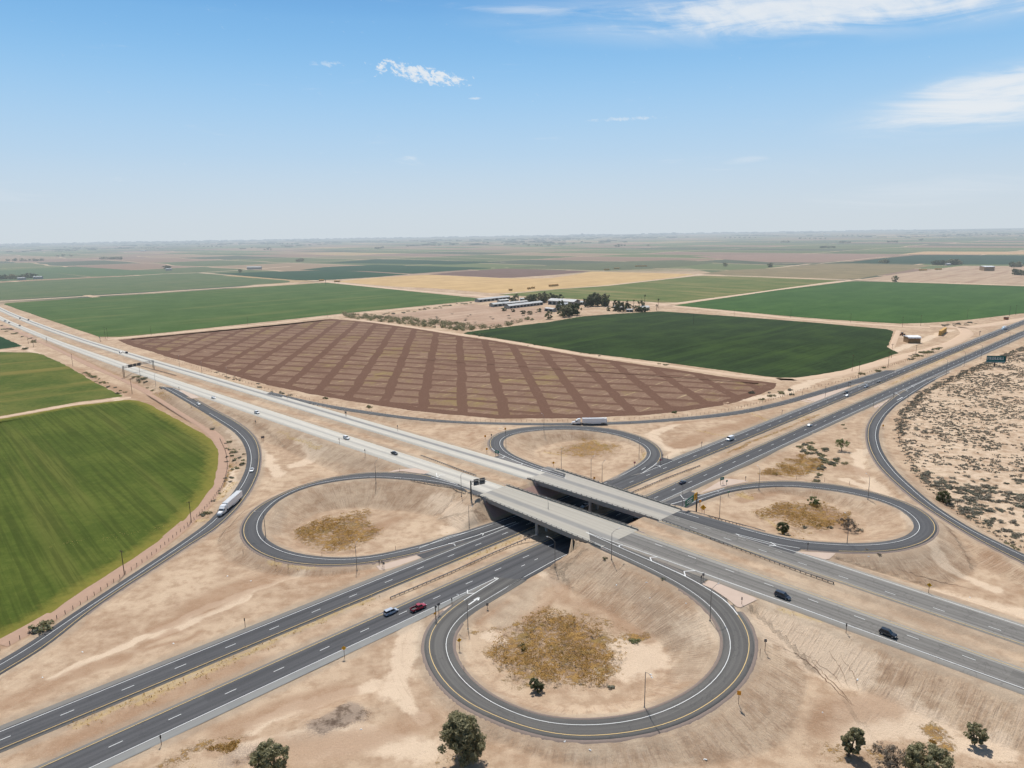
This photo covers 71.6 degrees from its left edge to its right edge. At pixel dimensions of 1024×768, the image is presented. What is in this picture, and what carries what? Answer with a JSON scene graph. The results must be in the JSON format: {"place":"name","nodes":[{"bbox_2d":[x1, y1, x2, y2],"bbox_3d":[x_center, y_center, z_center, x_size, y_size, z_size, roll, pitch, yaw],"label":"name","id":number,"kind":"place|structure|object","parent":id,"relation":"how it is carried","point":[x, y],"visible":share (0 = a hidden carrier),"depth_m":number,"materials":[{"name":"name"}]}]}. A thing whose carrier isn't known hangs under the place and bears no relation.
{"place":"outdoors","nodes":[
{"label":"outdoors","id":0,"kind":"place"},
{"bbox_2d":[0,337,20,348],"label":"crop field","id":1,"kind":"structure","parent":0,"point":[5,343],"depth_m":863.91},
{"bbox_2d":[0,271,84,280],"bbox_3d":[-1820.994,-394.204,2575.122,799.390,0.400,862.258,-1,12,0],"label":"crop field","id":2,"kind":"structure","parent":0,"point":[46,275],"depth_m":2524.72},
{"bbox_2d":[0,352,121,415],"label":"crop field","id":3,"kind":"structure","parent":0,"point":[29,381],"depth_m":617.21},
{"bbox_2d":[0,397,130,417],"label":"dirt track","id":4,"kind":"structure","parent":0,"point":[64,406],"depth_m":538.85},
{"bbox_2d":[0,267,165,276],"bbox_3d":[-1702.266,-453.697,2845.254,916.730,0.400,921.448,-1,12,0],"label":"crop field","id":5,"kind":"structure","parent":0,"point":[89,271],"depth_m":2768.29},
{"bbox_2d":[0,400,218,638],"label":"crop field","id":6,"kind":"structure","parent":0,"point":[94,479],"depth_m":355.47,"materials":[{"name":"plant"}]},
{"bbox_2d":[0,325,228,646],"bbox_3d":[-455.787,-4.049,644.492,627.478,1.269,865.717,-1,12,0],"label":"dirt track","id":7,"kind":"structure","parent":0,"point":[93,589],"depth_m":309.23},
{"bbox_2d":[0,386,260,674],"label":"ramp road","id":8,"kind":"structure","parent":0,"point":[253,457],"depth_m":297.18,"materials":[{"name":"asphalt"}]},
{"bbox_2d":[86,399,261,614],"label":"asphalt dike","id":9,"kind":"structure","parent":8,"relation":"on","point":[90,612],"depth_m":304.91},
{"bbox_2d":[217,491,241,515],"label":"semi truck","id":10,"kind":"object","parent":8,"relation":"on","point":[234,498],"visible":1,"depth_m":330.19,"materials":[{"name":"white paint"}]},
{"bbox_2d":[0,310,1023,767],"bbox_3d":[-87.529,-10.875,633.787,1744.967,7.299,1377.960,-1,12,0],"label":"road marking","id":11,"kind":"object","parent":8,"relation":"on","point":[532,572],"visible":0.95,"depth_m":253.59,"materials":[{"name":"white paint"}]},
{"bbox_2d":[0,274,289,299],"bbox_3d":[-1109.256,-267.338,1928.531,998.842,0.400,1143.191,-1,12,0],"label":"crop field","id":12,"kind":"structure","parent":0,"point":[74,287],"depth_m":1941.03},
{"bbox_2d":[0,281,316,301],"bbox_3d":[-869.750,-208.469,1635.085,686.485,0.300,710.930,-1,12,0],"label":"dirt track","id":13,"kind":"structure","parent":0,"point":[152,292],"depth_m":1652.86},
{"bbox_2d":[4,283,475,336],"bbox_3d":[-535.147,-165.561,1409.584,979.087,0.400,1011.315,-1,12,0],"label":"crop field","id":14,"kind":"structure","parent":0,"point":[129,315],"depth_m":1297.49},
{"bbox_2d":[0,316,503,492],"bbox_3d":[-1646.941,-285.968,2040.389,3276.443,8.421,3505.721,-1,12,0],"label":"highway road","id":15,"kind":"structure","parent":0,"point":[409,461],"depth_m":447.10,"materials":[{"name":"concrete"}]},
{"bbox_2d":[0,307,544,479],"bbox_3d":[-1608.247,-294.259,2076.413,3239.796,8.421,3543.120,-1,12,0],"label":"highway road","id":16,"kind":"structure","parent":0,"point":[520,471],"depth_m":467.59,"materials":[{"name":"concrete"}]},
{"bbox_2d":[92,585,481,767],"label":"shoulder pavement","id":17,"kind":"structure","parent":0,"point":[205,717],"depth_m":197.78,"materials":[{"name":"asphalt"}]},
{"bbox_2d":[108,302,474,339],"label":"dirt track","id":18,"kind":"structure","parent":0,"point":[275,322],"depth_m":1031.37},
{"bbox_2d":[219,270,407,279],"bbox_3d":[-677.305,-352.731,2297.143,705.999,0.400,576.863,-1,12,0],"label":"crop field","id":19,"kind":"structure","parent":0,"point":[313,275],"depth_m":2285.97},
{"bbox_2d":[241,472,516,565],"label":"ramp road","id":20,"kind":"structure","parent":0,"point":[251,527],"depth_m":294.88,"materials":[{"name":"asphalt"}]},
{"bbox_2d":[239,472,461,566],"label":"asphalt dike","id":21,"kind":"structure","parent":20,"relation":"on","point":[257,553],"depth_m":277.75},
{"bbox_2d":[304,265,487,273],"bbox_3d":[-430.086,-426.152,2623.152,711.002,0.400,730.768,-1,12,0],"label":"crop field","id":22,"kind":"structure","parent":0,"point":[401,269],"depth_m":2609.50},
{"bbox_2d":[302,281,491,296],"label":"dirt track","id":23,"kind":"structure","parent":0,"point":[403,289],"depth_m":1626.10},
{"bbox_2d":[334,259,493,264],"bbox_3d":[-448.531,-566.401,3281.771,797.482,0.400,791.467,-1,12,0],"label":"crop field","id":24,"kind":"structure","parent":0,"point":[384,261],"depth_m":3212.58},
{"bbox_2d":[119,319,775,418],"bbox_3d":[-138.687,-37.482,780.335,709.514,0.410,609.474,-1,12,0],"label":"harrowed field","id":25,"kind":"structure","parent":0,"point":[406,368],"depth_m":644.20,"materials":[{"name":"soil"}]},
{"bbox_2d":[376,304,551,329],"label":"fallow ground","id":26,"kind":"structure","parent":0,"point":[484,314],"depth_m":1097.24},
{"bbox_2d":[432,269,588,277],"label":"ploughed field","id":27,"kind":"structure","parent":0,"point":[504,273],"depth_m":2217.59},
{"bbox_2d":[0,228,1023,767],"bbox_3d":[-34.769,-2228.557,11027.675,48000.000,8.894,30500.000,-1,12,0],"label":"ground","id":28,"kind":"structure","parent":0,"point":[386,702],"depth_m":255.71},
{"bbox_2d":[28,619,54,633],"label":"bush","id":29,"kind":"object","parent":28,"relation":"on","point":[43,623],"visible":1,"depth_m":230.41,"materials":[{"name":"green plant"}]},
{"bbox_2d":[0,439,227,646],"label":"wire fence","id":30,"kind":"object","parent":28,"relation":"on","point":[139,561],"visible":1,"depth_m":274.01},
{"bbox_2d":[122,360,153,377],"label":"sign gantry","id":31,"kind":"object","parent":28,"relation":"on","point":[134,365],"visible":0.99,"depth_m":654.25,"materials":[{"name":"metal"}]},
{"bbox_2d":[248,738,289,767],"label":"broadleaf tree","id":32,"kind":"object","parent":28,"relation":"on","point":[261,755],"visible":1,"depth_m":165.89,"materials":[{"name":"green plant"}]},
{"bbox_2d":[377,555,420,569],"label":"paved gore","id":33,"kind":"structure","parent":28,"relation":"on","point":[394,563],"depth_m":273.91,"materials":[{"name":"beige concrete"}]},
{"bbox_2d":[390,468,428,473],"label":"paved gore","id":34,"kind":"structure","parent":28,"relation":"on","point":[416,470],"depth_m":359.04,"materials":[{"name":"beige concrete"}]},
{"bbox_2d":[341,311,533,330],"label":"hedge","id":35,"kind":"object","parent":28,"relation":"on","point":[459,325],"visible":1,"depth_m":1003.70,"materials":[{"name":"green plant"}]},
{"bbox_2d":[437,710,486,767],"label":"broadleaf tree","id":36,"kind":"object","parent":28,"relation":"on","point":[459,734],"visible":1,"depth_m":166.48,"materials":[{"name":"green plant"}]},
{"bbox_2d":[390,534,537,598],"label":"guardrail","id":37,"kind":"object","parent":28,"relation":"on","point":[462,566],"visible":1,"depth_m":268.07,"materials":[{"name":"metal"}]},
{"bbox_2d":[470,477,485,498],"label":"cantilever sign","id":38,"kind":"object","parent":28,"relation":"on","point":[479,481],"visible":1,"depth_m":321.08,"materials":[{"name":"metal"}]},
{"bbox_2d":[475,295,509,301],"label":"farm shed","id":39,"kind":"structure","parent":28,"relation":"on","point":[490,298],"depth_m":1322.06,"materials":[{"name":"white metal"}]},
{"bbox_2d":[489,301,508,306],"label":"farm shed","id":40,"kind":"structure","parent":28,"relation":"on","point":[497,304],"depth_m":1219.63,"materials":[{"name":"white metal"}]},
{"bbox_2d":[49,343,972,767],"bbox_3d":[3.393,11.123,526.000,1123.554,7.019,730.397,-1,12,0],"label":"dry weeds","id":41,"kind":"object","parent":28,"relation":"on","point":[225,747],"visible":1,"depth_m":228.27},
{"bbox_2d":[0,229,1023,251],"bbox_3d":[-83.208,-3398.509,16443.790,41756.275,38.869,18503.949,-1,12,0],"label":"horizon woods","id":42,"kind":"object","parent":28,"relation":"on","point":[541,240],"visible":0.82,"depth_m":13317.06,"materials":[{"name":"green plant"}]},
{"bbox_2d":[484,485,560,517],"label":"slope paving","id":43,"kind":"structure","parent":28,"relation":"on","point":[495,511],"depth_m":337.06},
{"bbox_2d":[504,301,542,308],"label":"farm shed","id":44,"kind":"structure","parent":28,"relation":"on","point":[524,304],"depth_m":1205.58,"materials":[{"name":"white metal"}]},
{"bbox_2d":[529,678,544,693],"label":"broadleaf tree","id":45,"kind":"object","parent":28,"relation":"on","point":[537,684],"visible":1,"depth_m":197.44,"materials":[{"name":"green plant"}]},
{"bbox_2d":[417,458,672,559],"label":"auxiliary lane","id":46,"kind":"structure","parent":28,"relation":"on","point":[438,551],"depth_m":311.51,"materials":[{"name":"asphalt"}]},
{"bbox_2d":[475,483,644,549],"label":"overpass bridge","id":47,"kind":"structure","parent":28,"relation":"on","point":[545,510],"depth_m":298.39,"materials":[{"name":"concrete"}]},
{"bbox_2d":[548,298,579,304],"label":"farm shed","id":48,"kind":"structure","parent":28,"relation":"on","point":[553,301],"depth_m":1227.80,"materials":[{"name":"white metal"}]},
{"bbox_2d":[560,305,572,316],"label":"farm tree","id":49,"kind":"object","parent":28,"relation":"on","point":[564,308],"visible":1,"depth_m":1051.65,"materials":[{"name":"green plant"}]},
{"bbox_2d":[453,589,722,719],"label":"asphalt dike","id":50,"kind":"structure","parent":28,"relation":"on","point":[643,710],"depth_m":195.89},
{"bbox_2d":[499,490,700,579],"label":"auxiliary lane","id":51,"kind":"structure","parent":28,"relation":"on","point":[525,570],"depth_m":273.93,"materials":[{"name":"asphalt"}]},
{"bbox_2d":[524,468,686,522],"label":"overpass bridge","id":52,"kind":"structure","parent":28,"relation":"on","point":[621,500],"depth_m":320.62,"materials":[{"name":"concrete"}]},
{"bbox_2d":[632,465,699,492],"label":"guardrail","id":53,"kind":"object","parent":28,"relation":"on","point":[665,478],"visible":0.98,"depth_m":361.02,"materials":[{"name":"metal"}]},
{"bbox_2d":[684,492,697,511],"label":"cantilever sign","id":54,"kind":"object","parent":28,"relation":"on","point":[690,500],"visible":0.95,"depth_m":306.00,"materials":[{"name":"metal"}]},
{"bbox_2d":[701,478,746,492],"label":"paved gore","id":55,"kind":"structure","parent":28,"relation":"on","point":[717,485],"depth_m":354.21,"materials":[{"name":"beige concrete"}]},
{"bbox_2d":[691,510,764,530],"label":"guardrail","id":56,"kind":"object","parent":28,"relation":"on","point":[731,521],"visible":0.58,"depth_m":304.44,"materials":[{"name":"metal"}]},
{"bbox_2d":[702,580,756,606],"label":"paved gore","id":57,"kind":"structure","parent":28,"relation":"on","point":[733,596],"depth_m":232.73,"materials":[{"name":"beige concrete"}]},
{"bbox_2d":[662,519,833,583],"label":"guardrail","id":58,"kind":"object","parent":28,"relation":"on","point":[750,552],"visible":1,"depth_m":260.87,"materials":[{"name":"metal"}]},
{"bbox_2d":[776,522,789,534],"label":"broadleaf tree","id":59,"kind":"object","parent":28,"relation":"on","point":[784,529],"visible":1,"depth_m":296.20,"materials":[{"name":"green plant"}]},
{"bbox_2d":[796,551,834,558],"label":"paved gore","id":60,"kind":"structure","parent":28,"relation":"on","point":[823,555],"depth_m":260.43,"materials":[{"name":"beige concrete"}]},
{"bbox_2d":[800,387,849,402],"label":"median","id":61,"kind":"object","parent":28,"relation":"on","point":[818,397],"visible":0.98,"depth_m":533.61,"materials":[{"name":"beige concrete"}]},
{"bbox_2d":[835,439,850,450],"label":"broadleaf tree","id":62,"kind":"object","parent":28,"relation":"on","point":[841,442],"visible":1,"depth_m":401.84,"materials":[{"name":"green plant"}]},
{"bbox_2d":[837,517,858,529],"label":"broadleaf tree","id":63,"kind":"object","parent":28,"relation":"on","point":[851,523],"visible":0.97,"depth_m":299.75,"materials":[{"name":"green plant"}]},
{"bbox_2d":[840,727,865,756],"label":"broadleaf tree","id":64,"kind":"object","parent":28,"relation":"on","point":[854,734],"visible":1,"depth_m":170.91,"materials":[{"name":"green plant"}]},
{"bbox_2d":[870,740,907,767],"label":"broadleaf tree","id":65,"kind":"object","parent":28,"relation":"on","point":[895,760],"visible":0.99,"depth_m":167.83,"materials":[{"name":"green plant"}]},
{"bbox_2d":[903,335,921,342],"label":"shed","id":66,"kind":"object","parent":28,"relation":"on","point":[911,338],"visible":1,"depth_m":769.27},
{"bbox_2d":[901,741,954,767],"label":"broadleaf tree","id":67,"kind":"object","parent":28,"relation":"on","point":[915,755],"visible":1,"depth_m":164.32,"materials":[{"name":"green plant"}]},
{"bbox_2d":[859,266,1023,284],"bbox_3d":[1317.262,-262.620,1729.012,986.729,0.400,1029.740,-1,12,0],"label":"dirt yard","id":68,"kind":"structure","parent":28,"relation":"on","point":[975,274],"depth_m":1772.11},
{"bbox_2d":[935,490,950,502],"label":"broadleaf tree","id":69,"kind":"object","parent":28,"relation":"on","point":[944,496],"visible":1,"depth_m":323.66,"materials":[{"name":"green plant"}]},
{"bbox_2d":[893,347,1023,547],"bbox_3d":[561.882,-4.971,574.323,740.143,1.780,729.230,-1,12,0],"label":"desert scrub","id":70,"kind":"object","parent":28,"relation":"on","point":[921,395],"visible":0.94,"depth_m":472.94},
{"bbox_2d":[898,358,1022,538],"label":"wire fence","id":71,"kind":"object","parent":28,"relation":"on","point":[923,473],"visible":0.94,"depth_m":383.15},
{"bbox_2d":[963,721,988,744],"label":"broadleaf tree","id":72,"kind":"object","parent":28,"relation":"on","point":[974,729],"visible":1,"depth_m":172.74,"materials":[{"name":"green plant"}]},
{"bbox_2d":[979,266,994,270],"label":"building","id":73,"kind":"structure","parent":28,"relation":"on","point":[986,268],"depth_m":1960.38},
{"bbox_2d":[986,356,1006,365],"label":"billboard","id":74,"kind":"object","parent":28,"relation":"on","point":[998,359],"visible":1,"depth_m":635.12,"materials":[{"name":"teal metal"}]},
{"bbox_2d":[0,320,1023,752],"bbox_3d":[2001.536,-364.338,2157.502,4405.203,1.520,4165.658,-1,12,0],"label":"highway road","id":75,"kind":"structure","parent":0,"point":[38,724],"depth_m":238.89,"materials":[{"name":"asphalt"}]},
{"bbox_2d":[0,0,1023,243],"label":"sky","id":76,"kind":"structure","parent":0,"point":[121,120],"materials":[{"name":"blue"}]},
{"bbox_2d":[495,455,536,469],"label":"merge pavement","id":77,"kind":"structure","parent":0,"point":[507,459],"depth_m":372.12,"materials":[{"name":"concrete"}]},
{"bbox_2d":[340,272,693,292],"bbox_3d":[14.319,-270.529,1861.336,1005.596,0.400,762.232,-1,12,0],"label":"stubble field","id":78,"kind":"structure","parent":0,"point":[490,285],"depth_m":1844.36,"materials":[{"name":"plant"}]},
{"bbox_2d":[34,330,1023,767],"bbox_3d":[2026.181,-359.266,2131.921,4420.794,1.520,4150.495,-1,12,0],"label":"highway road","id":79,"kind":"structure","parent":0,"point":[130,736],"depth_m":234.36,"materials":[{"name":"asphalt"}]},
{"bbox_2d":[383,607,397,615],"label":"minivan","id":80,"kind":"object","parent":79,"relation":"on","point":[388,611],"visible":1,"depth_m":236.64,"materials":[{"name":"silver paint"}]},
{"bbox_2d":[409,603,426,612],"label":"pickup truck","id":81,"kind":"object","parent":79,"relation":"on","point":[416,607],"visible":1,"depth_m":239.22,"materials":[{"name":"red paint"}]},
{"bbox_2d":[344,318,800,380],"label":"dirt track","id":82,"kind":"structure","parent":0,"point":[721,373],"depth_m":721.19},
{"bbox_2d":[489,425,661,481],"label":"ramp road","id":83,"kind":"structure","parent":0,"point":[647,461],"depth_m":410.49,"materials":[{"name":"asphalt"}]},
{"bbox_2d":[487,425,662,465],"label":"asphalt dike","id":84,"kind":"structure","parent":83,"relation":"on","point":[553,425],"depth_m":420.55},
{"bbox_2d":[267,370,895,424],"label":"ramp road","id":85,"kind":"structure","parent":0,"point":[853,382],"depth_m":493.36,"materials":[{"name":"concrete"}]},
{"bbox_2d":[571,417,606,424],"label":"semi truck","id":86,"kind":"object","parent":85,"relation":"on","point":[602,420],"visible":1,"depth_m":464.94,"materials":[{"name":"paint"}]},
{"bbox_2d":[424,531,754,739],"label":"ramp road","id":87,"kind":"structure","parent":0,"point":[741,644],"depth_m":199.10,"materials":[{"name":"asphalt"}]},
{"bbox_2d":[421,558,758,743],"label":"asphalt dike","id":88,"kind":"structure","parent":87,"relation":"on","point":[690,721],"depth_m":183.12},
{"bbox_2d":[601,542,618,550],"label":"merge pavement","id":89,"kind":"structure","parent":0,"point":[607,547],"depth_m":268.44,"materials":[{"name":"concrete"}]},
{"bbox_2d":[514,260,717,270],"bbox_3d":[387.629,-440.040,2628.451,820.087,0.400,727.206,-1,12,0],"label":"crop field","id":90,"kind":"structure","parent":0,"point":[625,265],"depth_m":2599.37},
{"bbox_2d":[506,264,807,293],"bbox_3d":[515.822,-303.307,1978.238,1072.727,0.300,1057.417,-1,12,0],"label":"dirt track","id":91,"kind":"structure","parent":0,"point":[654,280],"depth_m":1791.77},
{"bbox_2d":[621,548,707,583],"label":"merge pavement","id":92,"kind":"structure","parent":0,"point":[698,579],"depth_m":247.02,"materials":[{"name":"asphalt"}]},
{"bbox_2d":[501,276,838,302],"bbox_3d":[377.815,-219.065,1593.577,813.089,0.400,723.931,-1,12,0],"label":"crop field","id":93,"kind":"structure","parent":0,"point":[682,289],"depth_m":1529.43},
{"bbox_2d":[463,311,897,377],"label":"crop field","id":94,"kind":"structure","parent":0,"point":[772,348],"depth_m":810.04,"materials":[{"name":"plant"}]},
{"bbox_2d":[672,510,694,518],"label":"merge pavement","id":95,"kind":"structure","parent":0,"point":[683,514],"depth_m":297.52,"materials":[{"name":"asphalt"}]},
{"bbox_2d":[686,512,756,537],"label":"merge pavement","id":96,"kind":"structure","parent":0,"point":[730,528],"depth_m":286.13,"materials":[{"name":"asphalt"}]},
{"bbox_2d":[670,279,858,303],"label":"dirt track","id":97,"kind":"structure","parent":0,"point":[758,292],"depth_m":1408.51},
{"bbox_2d":[746,535,799,553],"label":"merge pavement","id":98,"kind":"structure","parent":0,"point":[783,549],"depth_m":266.31,"materials":[{"name":"asphalt"}]},
{"bbox_2d":[649,302,929,327],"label":"dirt track","id":99,"kind":"structure","parent":0,"point":[790,318],"depth_m":995.66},
{"bbox_2d":[695,254,896,262],"bbox_3d":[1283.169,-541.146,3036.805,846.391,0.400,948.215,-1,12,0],"label":"ploughed field","id":100,"kind":"structure","parent":0,"point":[806,258],"depth_m":3054.75,"materials":[{"name":"soil"}]},
{"bbox_2d":[670,481,936,552],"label":"ramp road","id":101,"kind":"structure","parent":0,"point":[926,529],"depth_m":285.23,"materials":[{"name":"asphalt"}]},
{"bbox_2d":[707,480,938,553],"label":"asphalt dike","id":102,"kind":"structure","parent":101,"relation":"on","point":[935,535],"depth_m":266.01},
{"bbox_2d":[704,263,929,278],"bbox_3d":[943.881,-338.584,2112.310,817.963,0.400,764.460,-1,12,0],"label":"crop field","id":103,"kind":"structure","parent":0,"point":[843,271],"depth_m":2076.36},
{"bbox_2d":[614,531,1023,694],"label":"highway road","id":104,"kind":"structure","parent":0,"point":[842,613],"depth_m":221.65,"materials":[{"name":"asphalt"}]},
{"bbox_2d":[774,589,790,599],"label":"minivan","id":105,"kind":"object","parent":104,"relation":"on","point":[781,594],"visible":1,"depth_m":230.05,"materials":[{"name":"blue paint"}]},
{"bbox_2d":[879,626,897,638],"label":"suv car","id":106,"kind":"object","parent":104,"relation":"on","point":[886,631],"visible":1,"depth_m":208.62,"materials":[{"name":"black paint"}]},
{"bbox_2d":[657,515,1023,646],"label":"highway road","id":107,"kind":"structure","parent":0,"point":[982,621],"depth_m":237.36,"materials":[{"name":"asphalt"}]},
{"bbox_2d":[676,281,1023,323],"bbox_3d":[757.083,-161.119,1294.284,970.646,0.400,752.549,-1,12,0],"label":"crop field","id":108,"kind":"structure","parent":0,"point":[890,302],"depth_m":1194.34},
{"bbox_2d":[718,275,1023,285],"bbox_3d":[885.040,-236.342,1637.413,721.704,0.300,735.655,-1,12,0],"label":"dirt track","id":109,"kind":"structure","parent":0,"point":[873,280],"depth_m":1678.10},
{"bbox_2d":[775,325,973,380],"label":"dirt track","id":110,"kind":"structure","parent":0,"point":[965,334],"depth_m":676.55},
{"bbox_2d":[889,330,900,349],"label":"dirt track","id":111,"kind":"structure","parent":0,"point":[895,337],"depth_m":796.23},
{"bbox_2d":[844,255,1023,264],"bbox_3d":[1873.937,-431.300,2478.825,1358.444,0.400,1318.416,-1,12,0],"label":"crop field","id":112,"kind":"structure","parent":0,"point":[975,259],"depth_m":2663.06,"materials":[{"name":"green plant"}]},
{"bbox_2d":[866,371,1023,562],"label":"ramp road","id":113,"kind":"structure","parent":0,"point":[885,409],"depth_m":363.94,"materials":[{"name":"asphalt"}]},
{"bbox_2d":[865,389,1023,564],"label":"asphalt dike","id":114,"kind":"structure","parent":113,"relation":"on","point":[902,490],"depth_m":315.51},
{"bbox_2d":[907,252,1023,253],"bbox_3d":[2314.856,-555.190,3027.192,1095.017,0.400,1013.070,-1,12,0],"label":"stubble field","id":115,"kind":"structure","parent":0,"point":[967,253],"depth_m":3257.57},
{"bbox_2d":[959,317,1023,328],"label":"dirt track","id":116,"kind":"structure","parent":0,"point":[997,323],"depth_m":911.31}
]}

